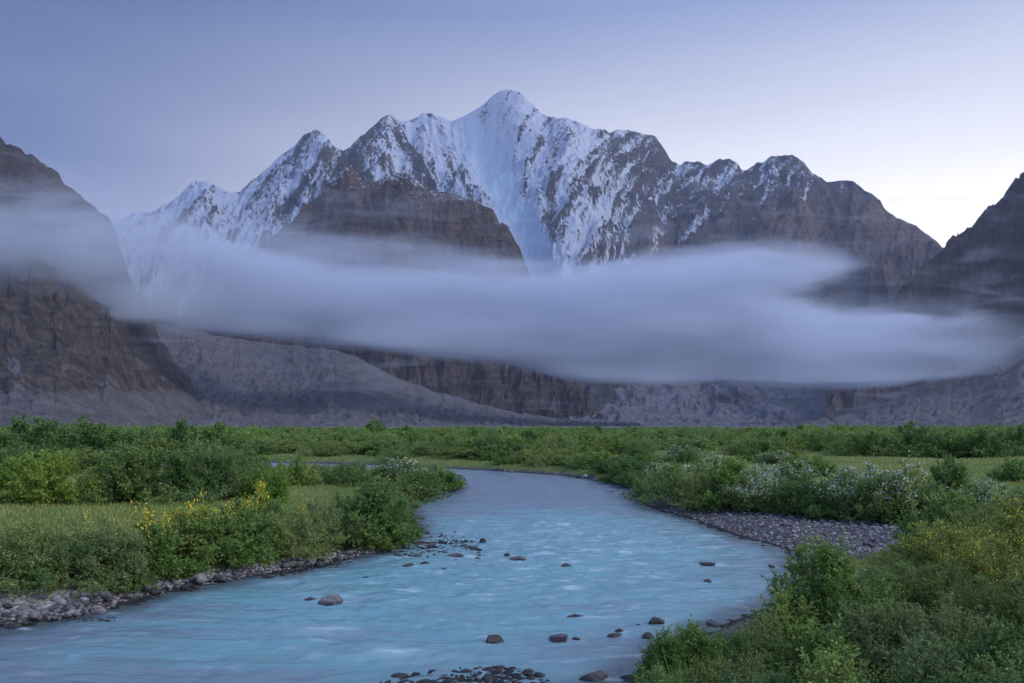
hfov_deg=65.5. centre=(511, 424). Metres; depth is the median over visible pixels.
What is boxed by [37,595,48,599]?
river stone
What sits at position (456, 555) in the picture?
river stone
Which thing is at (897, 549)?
green shrub
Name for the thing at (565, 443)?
willow shrub
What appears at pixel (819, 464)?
green shrub
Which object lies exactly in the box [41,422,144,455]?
dark shrub
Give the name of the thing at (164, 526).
yellow wildflower
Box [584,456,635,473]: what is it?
dark shrub
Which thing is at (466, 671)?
river stone
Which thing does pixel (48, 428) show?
dark shrub
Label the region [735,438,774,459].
green shrub
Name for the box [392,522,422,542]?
grey shrub
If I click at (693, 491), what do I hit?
willow shrub
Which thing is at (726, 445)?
olive shrub
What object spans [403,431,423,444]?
olive shrub
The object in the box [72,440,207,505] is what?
dark shrub
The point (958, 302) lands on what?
dark mountain
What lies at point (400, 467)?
white flowering shrub
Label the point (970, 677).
dark shrub
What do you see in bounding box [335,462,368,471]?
dark shrub
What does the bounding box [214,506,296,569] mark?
green shrub
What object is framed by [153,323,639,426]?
scree slope
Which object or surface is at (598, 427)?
dark shrub
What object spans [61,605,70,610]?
river stone
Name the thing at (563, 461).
willow shrub
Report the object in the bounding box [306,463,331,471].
willow shrub
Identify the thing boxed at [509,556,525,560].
river stone
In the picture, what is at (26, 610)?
gravel
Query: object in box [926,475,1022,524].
white flowering shrub
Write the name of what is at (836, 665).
green shrub
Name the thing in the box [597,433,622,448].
olive shrub
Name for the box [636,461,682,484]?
white flowering shrub
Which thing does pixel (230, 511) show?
yellow wildflower
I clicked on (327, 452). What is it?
olive shrub
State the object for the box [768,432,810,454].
olive shrub
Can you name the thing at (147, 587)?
river stone
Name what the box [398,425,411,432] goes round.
dark shrub
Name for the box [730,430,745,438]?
olive shrub
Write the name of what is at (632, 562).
river
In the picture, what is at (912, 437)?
dark shrub
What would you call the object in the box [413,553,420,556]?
river stone
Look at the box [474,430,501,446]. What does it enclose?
willow shrub
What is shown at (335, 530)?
willow shrub
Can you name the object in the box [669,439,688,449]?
dark shrub
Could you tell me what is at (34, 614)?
river stone
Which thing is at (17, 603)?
river stone
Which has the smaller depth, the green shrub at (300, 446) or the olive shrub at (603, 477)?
the olive shrub at (603, 477)
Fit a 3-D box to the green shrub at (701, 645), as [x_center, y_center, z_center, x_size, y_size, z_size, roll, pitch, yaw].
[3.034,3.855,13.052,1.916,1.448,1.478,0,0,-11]
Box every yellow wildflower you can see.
[82,511,96,551]
[114,512,127,543]
[131,498,157,577]
[160,505,172,554]
[169,498,180,555]
[181,492,203,547]
[199,490,219,543]
[217,494,236,536]
[243,482,259,518]
[254,473,270,523]
[294,498,308,530]
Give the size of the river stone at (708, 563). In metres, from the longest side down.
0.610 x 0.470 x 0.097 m
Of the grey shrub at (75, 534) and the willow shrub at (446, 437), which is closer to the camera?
the grey shrub at (75, 534)
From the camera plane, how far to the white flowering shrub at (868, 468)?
47.84 m
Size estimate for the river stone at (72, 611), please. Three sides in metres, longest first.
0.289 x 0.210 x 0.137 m
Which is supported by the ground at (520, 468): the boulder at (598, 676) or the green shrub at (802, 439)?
the green shrub at (802, 439)
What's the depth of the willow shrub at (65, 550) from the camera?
22.07 m
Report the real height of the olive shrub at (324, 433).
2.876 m
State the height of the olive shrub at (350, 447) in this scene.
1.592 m
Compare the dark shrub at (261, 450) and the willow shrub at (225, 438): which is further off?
the willow shrub at (225, 438)
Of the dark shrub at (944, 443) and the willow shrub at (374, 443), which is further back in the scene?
the willow shrub at (374, 443)
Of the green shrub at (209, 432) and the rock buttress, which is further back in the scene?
the rock buttress
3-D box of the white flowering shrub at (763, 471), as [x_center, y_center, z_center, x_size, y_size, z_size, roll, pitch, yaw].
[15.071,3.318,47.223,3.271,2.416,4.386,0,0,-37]
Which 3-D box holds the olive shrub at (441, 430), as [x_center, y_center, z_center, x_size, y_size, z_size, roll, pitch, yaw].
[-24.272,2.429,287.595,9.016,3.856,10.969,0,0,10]
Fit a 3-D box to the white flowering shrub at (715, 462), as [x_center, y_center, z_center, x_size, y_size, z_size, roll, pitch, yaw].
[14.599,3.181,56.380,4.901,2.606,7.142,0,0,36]
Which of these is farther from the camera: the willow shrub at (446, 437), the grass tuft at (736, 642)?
the willow shrub at (446, 437)
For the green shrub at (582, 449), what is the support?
on the ground at (520, 468)
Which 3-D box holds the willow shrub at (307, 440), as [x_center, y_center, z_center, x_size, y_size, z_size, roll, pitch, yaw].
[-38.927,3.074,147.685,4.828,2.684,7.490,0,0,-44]
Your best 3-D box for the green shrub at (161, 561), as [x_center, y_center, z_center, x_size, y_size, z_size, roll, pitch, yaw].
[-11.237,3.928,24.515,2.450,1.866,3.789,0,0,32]
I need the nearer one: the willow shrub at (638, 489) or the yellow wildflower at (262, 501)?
the yellow wildflower at (262, 501)
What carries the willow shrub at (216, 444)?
on the ground at (520, 468)
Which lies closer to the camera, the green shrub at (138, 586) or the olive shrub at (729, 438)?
the green shrub at (138, 586)
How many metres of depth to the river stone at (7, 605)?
19.70 m
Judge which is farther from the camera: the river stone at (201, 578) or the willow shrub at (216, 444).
the willow shrub at (216, 444)
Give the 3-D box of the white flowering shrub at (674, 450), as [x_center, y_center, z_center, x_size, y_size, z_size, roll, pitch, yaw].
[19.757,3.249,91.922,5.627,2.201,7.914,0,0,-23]
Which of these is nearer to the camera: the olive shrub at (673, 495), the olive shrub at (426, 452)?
the olive shrub at (673, 495)
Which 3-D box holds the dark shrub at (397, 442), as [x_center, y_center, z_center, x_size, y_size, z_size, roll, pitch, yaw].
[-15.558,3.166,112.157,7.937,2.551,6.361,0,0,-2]
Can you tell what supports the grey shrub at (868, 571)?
on the ground at (520, 468)
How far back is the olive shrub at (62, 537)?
23.20 m
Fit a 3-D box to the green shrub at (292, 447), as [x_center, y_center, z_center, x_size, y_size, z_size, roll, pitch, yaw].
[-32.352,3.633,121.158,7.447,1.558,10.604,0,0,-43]
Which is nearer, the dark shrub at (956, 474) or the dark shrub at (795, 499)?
the dark shrub at (795, 499)
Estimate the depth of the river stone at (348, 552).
30.04 m
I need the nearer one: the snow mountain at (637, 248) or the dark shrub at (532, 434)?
the dark shrub at (532, 434)
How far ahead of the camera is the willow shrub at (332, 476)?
58.16 m
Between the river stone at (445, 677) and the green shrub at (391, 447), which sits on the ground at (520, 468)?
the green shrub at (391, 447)
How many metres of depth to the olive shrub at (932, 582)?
14.30 m
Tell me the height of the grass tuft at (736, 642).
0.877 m
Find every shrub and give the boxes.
[0,429,69,454]
[0,445,35,466]
[0,448,110,504]
[0,454,48,495]
[0,517,78,580]
[0,520,74,595]
[0,534,111,594]
[1,413,37,451]
[12,413,117,453]
[16,448,63,468]
[26,509,147,582]
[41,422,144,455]
[50,449,99,473]
[50,520,155,600]
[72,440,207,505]
[82,570,118,599]
[86,448,127,472]
[87,428,167,452]
[103,523,211,587]
[109,442,243,501]
[110,575,163,593]
[118,502,226,559]
[119,567,161,593]
[127,434,191,471]
[148,568,181,579]
[157,436,234,475]
[158,417,215,453]
[162,504,278,566]
[179,438,271,503]
[193,423,246,451]
[200,496,258,548]
[205,433,241,450]
[214,422,225,430]
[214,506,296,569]
[228,465,291,502]
[232,433,250,441]
[235,452,274,473]
[236,428,259,437]
[238,437,279,451]
[241,495,296,529]
[242,443,282,454]
[247,457,276,470]
[252,438,291,450]
[255,428,272,438]
[263,439,298,452]
[263,454,324,485]
[268,506,349,560]
[269,444,302,452]
[280,429,291,433]
[281,443,314,453]
[287,493,347,532]
[289,442,333,452]
[290,502,391,554]
[292,435,314,445]
[294,445,313,458]
[306,441,348,452]
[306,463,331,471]
[310,444,362,455]
[314,463,358,484]
[318,431,332,435]
[320,482,387,518]
[325,440,359,453]
[329,432,350,443]
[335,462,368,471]
[335,471,424,550]
[337,444,367,453]
[338,461,395,487]
[339,443,369,453]
[348,531,377,551]
[351,475,422,510]
[359,440,401,454]
[364,417,389,432]
[364,438,403,455]
[373,456,429,488]
[373,517,401,550]
[375,439,417,452]
[375,446,412,459]
[377,444,410,454]
[379,431,398,442]
[384,493,429,532]
[391,441,437,455]
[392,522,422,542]
[396,467,452,503]
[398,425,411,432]
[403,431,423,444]
[404,445,437,456]
[408,445,454,456]
[418,462,462,481]
[419,435,437,443]
[424,468,467,490]
[426,449,477,458]
[430,447,463,457]
[436,426,456,433]
[439,432,461,441]
[446,446,479,458]
[452,444,520,458]
[466,447,488,459]
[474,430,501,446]
[475,450,498,460]
[482,441,525,457]
[485,429,500,436]
[492,448,522,464]
[497,430,508,437]
[505,450,542,461]
[515,445,568,463]
[519,428,540,439]
[520,448,578,463]
[521,449,562,466]
[524,441,543,451]
[527,433,561,447]
[535,431,577,452]
[547,455,607,464]
[559,451,614,468]
[568,437,617,453]
[568,444,596,456]
[569,432,602,448]
[570,448,619,468]
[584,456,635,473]
[593,425,602,433]
[593,461,640,480]
[596,456,658,486]
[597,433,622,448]
[599,433,634,454]
[608,454,638,468]
[611,465,663,487]
[616,429,626,437]
[621,659,697,682]
[622,467,674,499]
[623,436,667,457]
[623,646,731,682]
[625,458,713,506]
[627,427,649,438]
[629,450,663,463]
[631,624,690,682]
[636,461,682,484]
[653,428,682,438]
[653,430,679,441]
[656,444,709,461]
[668,467,721,510]
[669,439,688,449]
[669,447,698,464]
[673,614,738,681]
[676,428,694,437]
[680,426,699,438]
[680,642,773,682]
[681,430,710,445]
[681,454,775,511]
[682,452,750,480]
[694,456,720,471]
[696,426,713,435]
[711,655,809,682]
[713,431,741,445]
[714,463,800,515]
[719,437,774,454]
[720,439,749,454]
[720,606,802,682]
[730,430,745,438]
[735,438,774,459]
[740,462,792,493]
[743,525,885,643]
[746,582,822,671]
[747,469,838,519]
[748,606,888,682]
[751,449,796,465]
[753,427,774,438]
[760,457,825,491]
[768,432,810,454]
[775,429,793,438]
[776,452,811,469]
[781,634,906,682]
[782,431,814,449]
[786,449,798,460]
[792,465,887,521]
[795,423,803,430]
[798,563,913,652]
[803,453,839,476]
[804,428,847,451]
[818,554,1006,632]
[820,590,961,682]
[821,429,919,456]
[821,437,859,453]
[830,462,896,495]
[830,471,926,524]
[847,624,977,682]
[856,557,951,593]
[862,518,968,566]
[864,586,1015,682]
[865,519,1023,578]
[867,454,948,521]
[877,419,948,454]
[877,429,898,438]
[877,479,947,522]
[886,483,999,544]
[894,570,1023,645]
[904,444,924,457]
[912,526,1023,595]
[916,430,985,457]
[925,452,976,494]
[925,650,1023,682]
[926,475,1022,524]
[929,500,1013,555]
[936,425,1023,457]
[944,428,961,432]
[945,616,1023,682]
[959,636,1023,682]
[964,492,1023,563]
[985,455,1023,482]
[986,422,1023,455]
[986,482,1023,524]
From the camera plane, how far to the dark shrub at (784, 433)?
166.28 m
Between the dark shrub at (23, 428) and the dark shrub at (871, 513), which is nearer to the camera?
the dark shrub at (871, 513)
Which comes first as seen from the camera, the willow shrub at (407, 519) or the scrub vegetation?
the willow shrub at (407, 519)
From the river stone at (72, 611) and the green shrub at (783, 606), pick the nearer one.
the green shrub at (783, 606)
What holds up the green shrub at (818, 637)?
on the ground at (520, 468)
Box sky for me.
[0,0,1023,247]
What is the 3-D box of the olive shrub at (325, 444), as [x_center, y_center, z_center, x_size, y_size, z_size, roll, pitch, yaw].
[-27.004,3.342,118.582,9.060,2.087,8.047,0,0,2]
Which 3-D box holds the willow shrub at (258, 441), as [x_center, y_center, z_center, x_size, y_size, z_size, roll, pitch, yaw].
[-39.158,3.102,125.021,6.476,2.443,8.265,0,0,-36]
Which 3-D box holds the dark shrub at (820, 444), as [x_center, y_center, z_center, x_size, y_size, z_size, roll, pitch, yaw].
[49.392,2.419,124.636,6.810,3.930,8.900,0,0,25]
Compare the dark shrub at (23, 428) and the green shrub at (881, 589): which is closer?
the green shrub at (881, 589)
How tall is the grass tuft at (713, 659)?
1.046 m
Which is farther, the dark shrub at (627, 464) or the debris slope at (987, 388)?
the debris slope at (987, 388)
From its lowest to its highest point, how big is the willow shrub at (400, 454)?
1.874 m
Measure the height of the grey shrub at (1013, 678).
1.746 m
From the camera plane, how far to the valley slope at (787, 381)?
5167.72 m
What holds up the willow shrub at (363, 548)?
on the ground at (520, 468)
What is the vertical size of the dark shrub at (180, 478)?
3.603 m
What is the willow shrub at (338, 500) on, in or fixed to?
on the ground at (520, 468)
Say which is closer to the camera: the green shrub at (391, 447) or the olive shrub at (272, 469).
the olive shrub at (272, 469)
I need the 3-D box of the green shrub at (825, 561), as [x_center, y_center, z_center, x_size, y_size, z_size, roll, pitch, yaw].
[5.793,3.001,14.761,2.908,2.348,2.157,0,0,-45]
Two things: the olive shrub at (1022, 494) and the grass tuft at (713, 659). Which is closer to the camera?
the grass tuft at (713, 659)
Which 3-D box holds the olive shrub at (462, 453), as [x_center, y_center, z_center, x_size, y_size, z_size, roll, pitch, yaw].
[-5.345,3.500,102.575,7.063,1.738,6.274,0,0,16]
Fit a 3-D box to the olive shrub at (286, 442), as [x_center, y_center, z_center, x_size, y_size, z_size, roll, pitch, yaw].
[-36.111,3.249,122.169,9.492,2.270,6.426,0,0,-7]
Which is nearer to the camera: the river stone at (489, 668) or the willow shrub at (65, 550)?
the river stone at (489, 668)
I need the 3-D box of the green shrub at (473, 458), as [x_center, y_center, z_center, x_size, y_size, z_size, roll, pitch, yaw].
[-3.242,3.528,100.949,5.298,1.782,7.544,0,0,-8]
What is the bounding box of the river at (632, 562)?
[0,460,798,682]
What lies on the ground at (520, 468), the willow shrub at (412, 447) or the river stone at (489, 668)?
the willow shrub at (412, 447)
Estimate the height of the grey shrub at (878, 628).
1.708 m
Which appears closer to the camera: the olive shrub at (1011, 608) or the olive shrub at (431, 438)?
the olive shrub at (1011, 608)
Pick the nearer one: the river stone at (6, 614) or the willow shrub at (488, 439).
the river stone at (6, 614)
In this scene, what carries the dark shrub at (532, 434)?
on the ground at (520, 468)
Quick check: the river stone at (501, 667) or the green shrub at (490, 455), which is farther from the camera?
the green shrub at (490, 455)
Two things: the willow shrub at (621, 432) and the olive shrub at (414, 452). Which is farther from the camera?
the willow shrub at (621, 432)
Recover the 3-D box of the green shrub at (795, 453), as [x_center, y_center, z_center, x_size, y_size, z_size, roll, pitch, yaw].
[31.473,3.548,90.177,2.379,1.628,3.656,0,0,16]
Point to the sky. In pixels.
(918, 104)
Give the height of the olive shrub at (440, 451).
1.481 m
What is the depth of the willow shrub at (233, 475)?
45.55 m
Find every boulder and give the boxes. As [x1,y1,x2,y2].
[318,594,342,605]
[579,670,607,681]
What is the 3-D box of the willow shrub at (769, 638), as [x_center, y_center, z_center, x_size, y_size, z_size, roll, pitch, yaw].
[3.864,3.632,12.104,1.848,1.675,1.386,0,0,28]
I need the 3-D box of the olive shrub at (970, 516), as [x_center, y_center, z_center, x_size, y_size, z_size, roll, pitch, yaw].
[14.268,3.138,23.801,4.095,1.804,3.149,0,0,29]
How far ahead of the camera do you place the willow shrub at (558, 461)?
86.69 m
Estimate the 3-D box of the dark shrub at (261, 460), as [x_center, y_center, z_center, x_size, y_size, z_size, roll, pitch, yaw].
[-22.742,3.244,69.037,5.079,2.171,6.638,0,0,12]
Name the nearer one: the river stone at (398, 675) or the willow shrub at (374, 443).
the river stone at (398, 675)
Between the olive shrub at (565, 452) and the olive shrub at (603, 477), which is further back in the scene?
the olive shrub at (565, 452)
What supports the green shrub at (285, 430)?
on the ground at (520, 468)
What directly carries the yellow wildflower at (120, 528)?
on the ground at (520, 468)
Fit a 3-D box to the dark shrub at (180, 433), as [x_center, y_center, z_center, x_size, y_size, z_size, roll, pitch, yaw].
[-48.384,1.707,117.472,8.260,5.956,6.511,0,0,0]
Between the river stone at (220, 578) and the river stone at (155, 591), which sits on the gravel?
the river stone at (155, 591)
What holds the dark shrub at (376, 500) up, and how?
on the ground at (520, 468)
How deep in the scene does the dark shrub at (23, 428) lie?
124.85 m
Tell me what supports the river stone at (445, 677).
on the gravel
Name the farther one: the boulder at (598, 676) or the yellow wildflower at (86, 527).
the yellow wildflower at (86, 527)
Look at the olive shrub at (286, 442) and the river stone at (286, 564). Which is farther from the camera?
the olive shrub at (286, 442)
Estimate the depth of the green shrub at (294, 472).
56.44 m
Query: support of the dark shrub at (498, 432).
on the ground at (520, 468)
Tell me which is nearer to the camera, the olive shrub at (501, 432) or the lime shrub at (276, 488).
the lime shrub at (276, 488)
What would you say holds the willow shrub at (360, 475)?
on the ground at (520, 468)
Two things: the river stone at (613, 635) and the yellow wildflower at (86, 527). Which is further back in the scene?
the yellow wildflower at (86, 527)
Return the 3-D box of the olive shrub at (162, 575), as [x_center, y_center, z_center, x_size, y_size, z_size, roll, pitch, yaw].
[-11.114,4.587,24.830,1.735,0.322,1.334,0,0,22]
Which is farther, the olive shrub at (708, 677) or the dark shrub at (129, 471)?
the dark shrub at (129, 471)
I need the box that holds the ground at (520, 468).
[0,426,1023,682]
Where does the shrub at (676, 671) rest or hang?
on the ground at (520, 468)
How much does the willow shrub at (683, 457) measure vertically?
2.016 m
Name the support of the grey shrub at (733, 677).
on the ground at (520, 468)
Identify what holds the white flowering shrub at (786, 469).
on the ground at (520, 468)
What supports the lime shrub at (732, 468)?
on the ground at (520, 468)
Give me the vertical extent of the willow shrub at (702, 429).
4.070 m
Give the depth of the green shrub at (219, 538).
26.38 m
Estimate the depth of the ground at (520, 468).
42.57 m
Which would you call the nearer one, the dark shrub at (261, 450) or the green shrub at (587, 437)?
the dark shrub at (261, 450)
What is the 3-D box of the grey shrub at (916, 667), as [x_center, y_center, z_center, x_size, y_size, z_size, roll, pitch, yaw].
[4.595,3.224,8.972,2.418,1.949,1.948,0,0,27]
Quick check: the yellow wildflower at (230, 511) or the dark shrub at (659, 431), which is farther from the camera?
the dark shrub at (659, 431)
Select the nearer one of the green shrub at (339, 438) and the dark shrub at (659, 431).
the green shrub at (339, 438)
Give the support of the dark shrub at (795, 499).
on the ground at (520, 468)
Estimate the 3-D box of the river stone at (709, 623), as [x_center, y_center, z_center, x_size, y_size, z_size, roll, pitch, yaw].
[5.017,5.033,19.756,0.347,0.404,0.322,0,0,28]
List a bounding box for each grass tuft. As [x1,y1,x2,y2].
[680,640,750,678]
[707,620,755,662]
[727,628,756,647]
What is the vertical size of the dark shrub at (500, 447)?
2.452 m
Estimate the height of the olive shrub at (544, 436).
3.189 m
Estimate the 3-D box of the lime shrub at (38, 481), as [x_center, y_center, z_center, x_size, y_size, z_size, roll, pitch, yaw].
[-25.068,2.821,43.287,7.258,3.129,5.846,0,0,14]
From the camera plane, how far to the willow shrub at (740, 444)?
109.73 m
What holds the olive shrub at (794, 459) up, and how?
on the ground at (520, 468)
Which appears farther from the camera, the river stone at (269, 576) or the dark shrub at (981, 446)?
the dark shrub at (981, 446)
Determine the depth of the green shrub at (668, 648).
12.48 m
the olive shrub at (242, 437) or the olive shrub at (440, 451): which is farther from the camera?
the olive shrub at (242, 437)
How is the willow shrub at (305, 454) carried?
on the ground at (520, 468)
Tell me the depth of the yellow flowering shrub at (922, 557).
19.03 m
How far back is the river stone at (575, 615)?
20.64 m
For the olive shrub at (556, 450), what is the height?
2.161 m
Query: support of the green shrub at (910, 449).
on the ground at (520, 468)
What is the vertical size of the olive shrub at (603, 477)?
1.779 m
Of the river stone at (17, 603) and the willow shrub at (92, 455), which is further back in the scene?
the willow shrub at (92, 455)
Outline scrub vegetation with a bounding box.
[0,422,1017,450]
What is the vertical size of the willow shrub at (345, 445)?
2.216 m
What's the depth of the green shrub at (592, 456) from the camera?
80.65 m
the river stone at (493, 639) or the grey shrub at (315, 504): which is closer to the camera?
the river stone at (493, 639)
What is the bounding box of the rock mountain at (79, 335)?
[0,137,265,426]
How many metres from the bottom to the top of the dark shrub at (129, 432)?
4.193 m
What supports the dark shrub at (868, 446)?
on the ground at (520, 468)
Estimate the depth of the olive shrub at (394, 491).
43.91 m
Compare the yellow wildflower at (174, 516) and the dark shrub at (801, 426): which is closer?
the yellow wildflower at (174, 516)
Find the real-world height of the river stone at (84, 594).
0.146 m
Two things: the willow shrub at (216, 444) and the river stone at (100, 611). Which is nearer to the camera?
the river stone at (100, 611)
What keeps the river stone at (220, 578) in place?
on the ground at (520, 468)
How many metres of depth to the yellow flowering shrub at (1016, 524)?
21.11 m
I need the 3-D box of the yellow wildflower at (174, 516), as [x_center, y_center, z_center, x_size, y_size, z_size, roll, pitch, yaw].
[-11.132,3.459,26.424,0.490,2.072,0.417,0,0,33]
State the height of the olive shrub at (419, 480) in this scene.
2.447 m
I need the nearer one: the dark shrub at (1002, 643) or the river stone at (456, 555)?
the dark shrub at (1002, 643)
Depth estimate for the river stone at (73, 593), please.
20.98 m
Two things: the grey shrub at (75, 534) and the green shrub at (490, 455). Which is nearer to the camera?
the grey shrub at (75, 534)
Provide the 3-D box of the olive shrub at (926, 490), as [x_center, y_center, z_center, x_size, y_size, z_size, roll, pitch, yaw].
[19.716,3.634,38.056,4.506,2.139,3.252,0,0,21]
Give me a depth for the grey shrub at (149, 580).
23.60 m
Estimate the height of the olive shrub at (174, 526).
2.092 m
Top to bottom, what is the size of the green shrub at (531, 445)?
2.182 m
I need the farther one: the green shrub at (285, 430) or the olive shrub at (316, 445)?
the green shrub at (285, 430)
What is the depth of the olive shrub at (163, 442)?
74.28 m
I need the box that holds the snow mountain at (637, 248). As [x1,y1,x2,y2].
[113,90,943,415]
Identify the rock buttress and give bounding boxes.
[202,163,614,419]
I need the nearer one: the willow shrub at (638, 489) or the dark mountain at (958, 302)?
the willow shrub at (638, 489)
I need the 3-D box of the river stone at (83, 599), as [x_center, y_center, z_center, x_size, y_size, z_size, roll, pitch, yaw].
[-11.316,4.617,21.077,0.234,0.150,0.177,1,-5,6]
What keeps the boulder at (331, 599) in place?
in the river at (632, 562)
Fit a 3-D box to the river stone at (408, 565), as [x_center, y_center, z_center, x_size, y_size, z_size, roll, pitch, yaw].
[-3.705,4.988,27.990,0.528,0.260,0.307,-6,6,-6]
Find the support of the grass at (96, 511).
on the ground at (520, 468)
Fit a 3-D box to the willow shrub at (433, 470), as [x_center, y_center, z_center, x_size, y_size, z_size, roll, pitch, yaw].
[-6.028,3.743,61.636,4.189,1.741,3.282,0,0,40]
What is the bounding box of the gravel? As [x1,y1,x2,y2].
[0,485,909,682]
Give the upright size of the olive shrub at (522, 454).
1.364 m
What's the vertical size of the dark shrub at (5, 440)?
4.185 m
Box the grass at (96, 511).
[0,447,1023,675]
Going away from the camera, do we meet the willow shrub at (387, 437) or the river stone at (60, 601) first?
the river stone at (60, 601)
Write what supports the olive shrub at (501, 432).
on the ground at (520, 468)
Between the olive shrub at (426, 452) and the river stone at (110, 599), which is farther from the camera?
the olive shrub at (426, 452)
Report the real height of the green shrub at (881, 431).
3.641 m
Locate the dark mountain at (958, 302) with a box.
[826,172,1023,412]
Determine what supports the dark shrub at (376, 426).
on the ground at (520, 468)
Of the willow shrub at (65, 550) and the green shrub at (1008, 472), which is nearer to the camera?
the willow shrub at (65, 550)
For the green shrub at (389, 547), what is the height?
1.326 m
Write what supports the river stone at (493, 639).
in the river at (632, 562)
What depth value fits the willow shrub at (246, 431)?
170.46 m
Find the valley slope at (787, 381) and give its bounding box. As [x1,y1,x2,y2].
[524,331,868,425]
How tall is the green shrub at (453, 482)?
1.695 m
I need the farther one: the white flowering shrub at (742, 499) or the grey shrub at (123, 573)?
the white flowering shrub at (742, 499)
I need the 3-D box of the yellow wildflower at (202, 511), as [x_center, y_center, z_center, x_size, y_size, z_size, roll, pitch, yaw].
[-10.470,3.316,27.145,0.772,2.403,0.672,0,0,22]
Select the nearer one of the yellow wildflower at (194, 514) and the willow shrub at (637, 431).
the yellow wildflower at (194, 514)
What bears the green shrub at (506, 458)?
on the ground at (520, 468)
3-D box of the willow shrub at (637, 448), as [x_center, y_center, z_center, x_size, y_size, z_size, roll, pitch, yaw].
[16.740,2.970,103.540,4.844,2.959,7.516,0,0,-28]
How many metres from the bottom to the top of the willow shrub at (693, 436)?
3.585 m
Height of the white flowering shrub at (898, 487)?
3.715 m
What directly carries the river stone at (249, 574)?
on the ground at (520, 468)
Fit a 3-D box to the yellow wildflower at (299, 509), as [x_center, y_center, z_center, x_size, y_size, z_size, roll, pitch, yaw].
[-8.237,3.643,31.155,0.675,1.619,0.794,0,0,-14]
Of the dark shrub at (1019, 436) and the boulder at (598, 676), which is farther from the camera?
the dark shrub at (1019, 436)
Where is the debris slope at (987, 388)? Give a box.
[740,335,1023,426]
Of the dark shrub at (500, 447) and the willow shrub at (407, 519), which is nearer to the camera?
the willow shrub at (407, 519)
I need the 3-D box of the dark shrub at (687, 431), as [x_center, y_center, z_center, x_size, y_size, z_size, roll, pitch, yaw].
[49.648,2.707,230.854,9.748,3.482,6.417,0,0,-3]
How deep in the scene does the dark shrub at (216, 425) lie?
299.74 m
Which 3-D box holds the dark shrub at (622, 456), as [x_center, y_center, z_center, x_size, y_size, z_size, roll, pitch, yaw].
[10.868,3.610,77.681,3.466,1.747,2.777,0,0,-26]
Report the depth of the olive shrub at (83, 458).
69.74 m
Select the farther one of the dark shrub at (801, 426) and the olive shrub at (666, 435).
the dark shrub at (801, 426)
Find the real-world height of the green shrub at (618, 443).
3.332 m
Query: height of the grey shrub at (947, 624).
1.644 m
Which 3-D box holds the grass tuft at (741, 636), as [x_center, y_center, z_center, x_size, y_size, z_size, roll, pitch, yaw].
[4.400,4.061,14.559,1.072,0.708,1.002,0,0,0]
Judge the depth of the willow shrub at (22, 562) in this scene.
21.64 m
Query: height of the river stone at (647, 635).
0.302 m
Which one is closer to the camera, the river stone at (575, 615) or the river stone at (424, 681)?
the river stone at (424, 681)
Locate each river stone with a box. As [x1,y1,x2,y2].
[1,603,12,608]
[1,612,9,616]
[3,623,21,629]
[12,600,25,605]
[28,611,40,618]
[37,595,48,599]
[55,598,65,605]
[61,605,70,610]
[63,609,75,614]
[70,590,76,595]
[79,597,88,601]
[80,592,91,596]
[90,596,102,602]
[91,607,106,614]
[100,591,111,598]
[104,597,113,601]
[143,584,150,589]
[149,588,161,593]
[179,583,190,588]
[193,573,206,583]
[212,575,225,581]
[245,573,253,576]
[262,575,274,578]
[282,561,294,567]
[344,550,354,554]
[391,673,406,677]
[401,563,413,566]
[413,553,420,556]
[416,679,429,682]
[427,680,438,682]
[439,676,452,679]
[440,679,455,682]
[447,553,463,556]
[459,669,471,672]
[482,666,493,670]
[482,675,493,680]
[486,635,503,643]
[493,665,504,669]
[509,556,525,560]
[522,668,533,673]
[533,672,545,677]
[549,633,567,642]
[567,614,581,616]
[607,633,620,637]
[642,632,653,638]
[648,617,664,624]
[700,562,715,565]
[706,619,720,626]
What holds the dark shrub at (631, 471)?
on the ground at (520, 468)
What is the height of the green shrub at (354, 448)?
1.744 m
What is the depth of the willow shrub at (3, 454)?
69.78 m
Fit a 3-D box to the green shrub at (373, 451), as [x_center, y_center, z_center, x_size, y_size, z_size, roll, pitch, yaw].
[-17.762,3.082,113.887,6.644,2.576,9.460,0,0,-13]
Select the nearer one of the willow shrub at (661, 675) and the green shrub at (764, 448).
the willow shrub at (661, 675)
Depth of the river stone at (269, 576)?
25.98 m
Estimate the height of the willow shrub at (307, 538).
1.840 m
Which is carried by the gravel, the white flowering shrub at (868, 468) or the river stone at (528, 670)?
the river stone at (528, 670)
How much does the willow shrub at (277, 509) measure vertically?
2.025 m
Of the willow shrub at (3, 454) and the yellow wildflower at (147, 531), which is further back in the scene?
the willow shrub at (3, 454)
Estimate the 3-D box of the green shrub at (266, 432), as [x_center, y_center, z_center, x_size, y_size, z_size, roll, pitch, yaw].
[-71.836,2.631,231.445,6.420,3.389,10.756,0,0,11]
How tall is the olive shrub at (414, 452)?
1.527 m
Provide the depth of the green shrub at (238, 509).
28.38 m
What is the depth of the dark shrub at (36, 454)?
69.62 m
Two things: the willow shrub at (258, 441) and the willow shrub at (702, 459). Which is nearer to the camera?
the willow shrub at (702, 459)
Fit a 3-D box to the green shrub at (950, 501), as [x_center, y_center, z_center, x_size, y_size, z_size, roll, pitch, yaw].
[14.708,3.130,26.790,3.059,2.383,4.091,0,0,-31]
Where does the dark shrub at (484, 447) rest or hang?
on the ground at (520, 468)
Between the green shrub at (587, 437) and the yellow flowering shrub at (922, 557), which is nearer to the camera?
the yellow flowering shrub at (922, 557)
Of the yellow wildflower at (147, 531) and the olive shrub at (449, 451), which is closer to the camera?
the yellow wildflower at (147, 531)
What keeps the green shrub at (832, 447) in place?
on the ground at (520, 468)
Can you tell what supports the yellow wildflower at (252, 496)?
on the ground at (520, 468)
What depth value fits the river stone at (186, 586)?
24.13 m
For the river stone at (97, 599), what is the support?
on the ground at (520, 468)

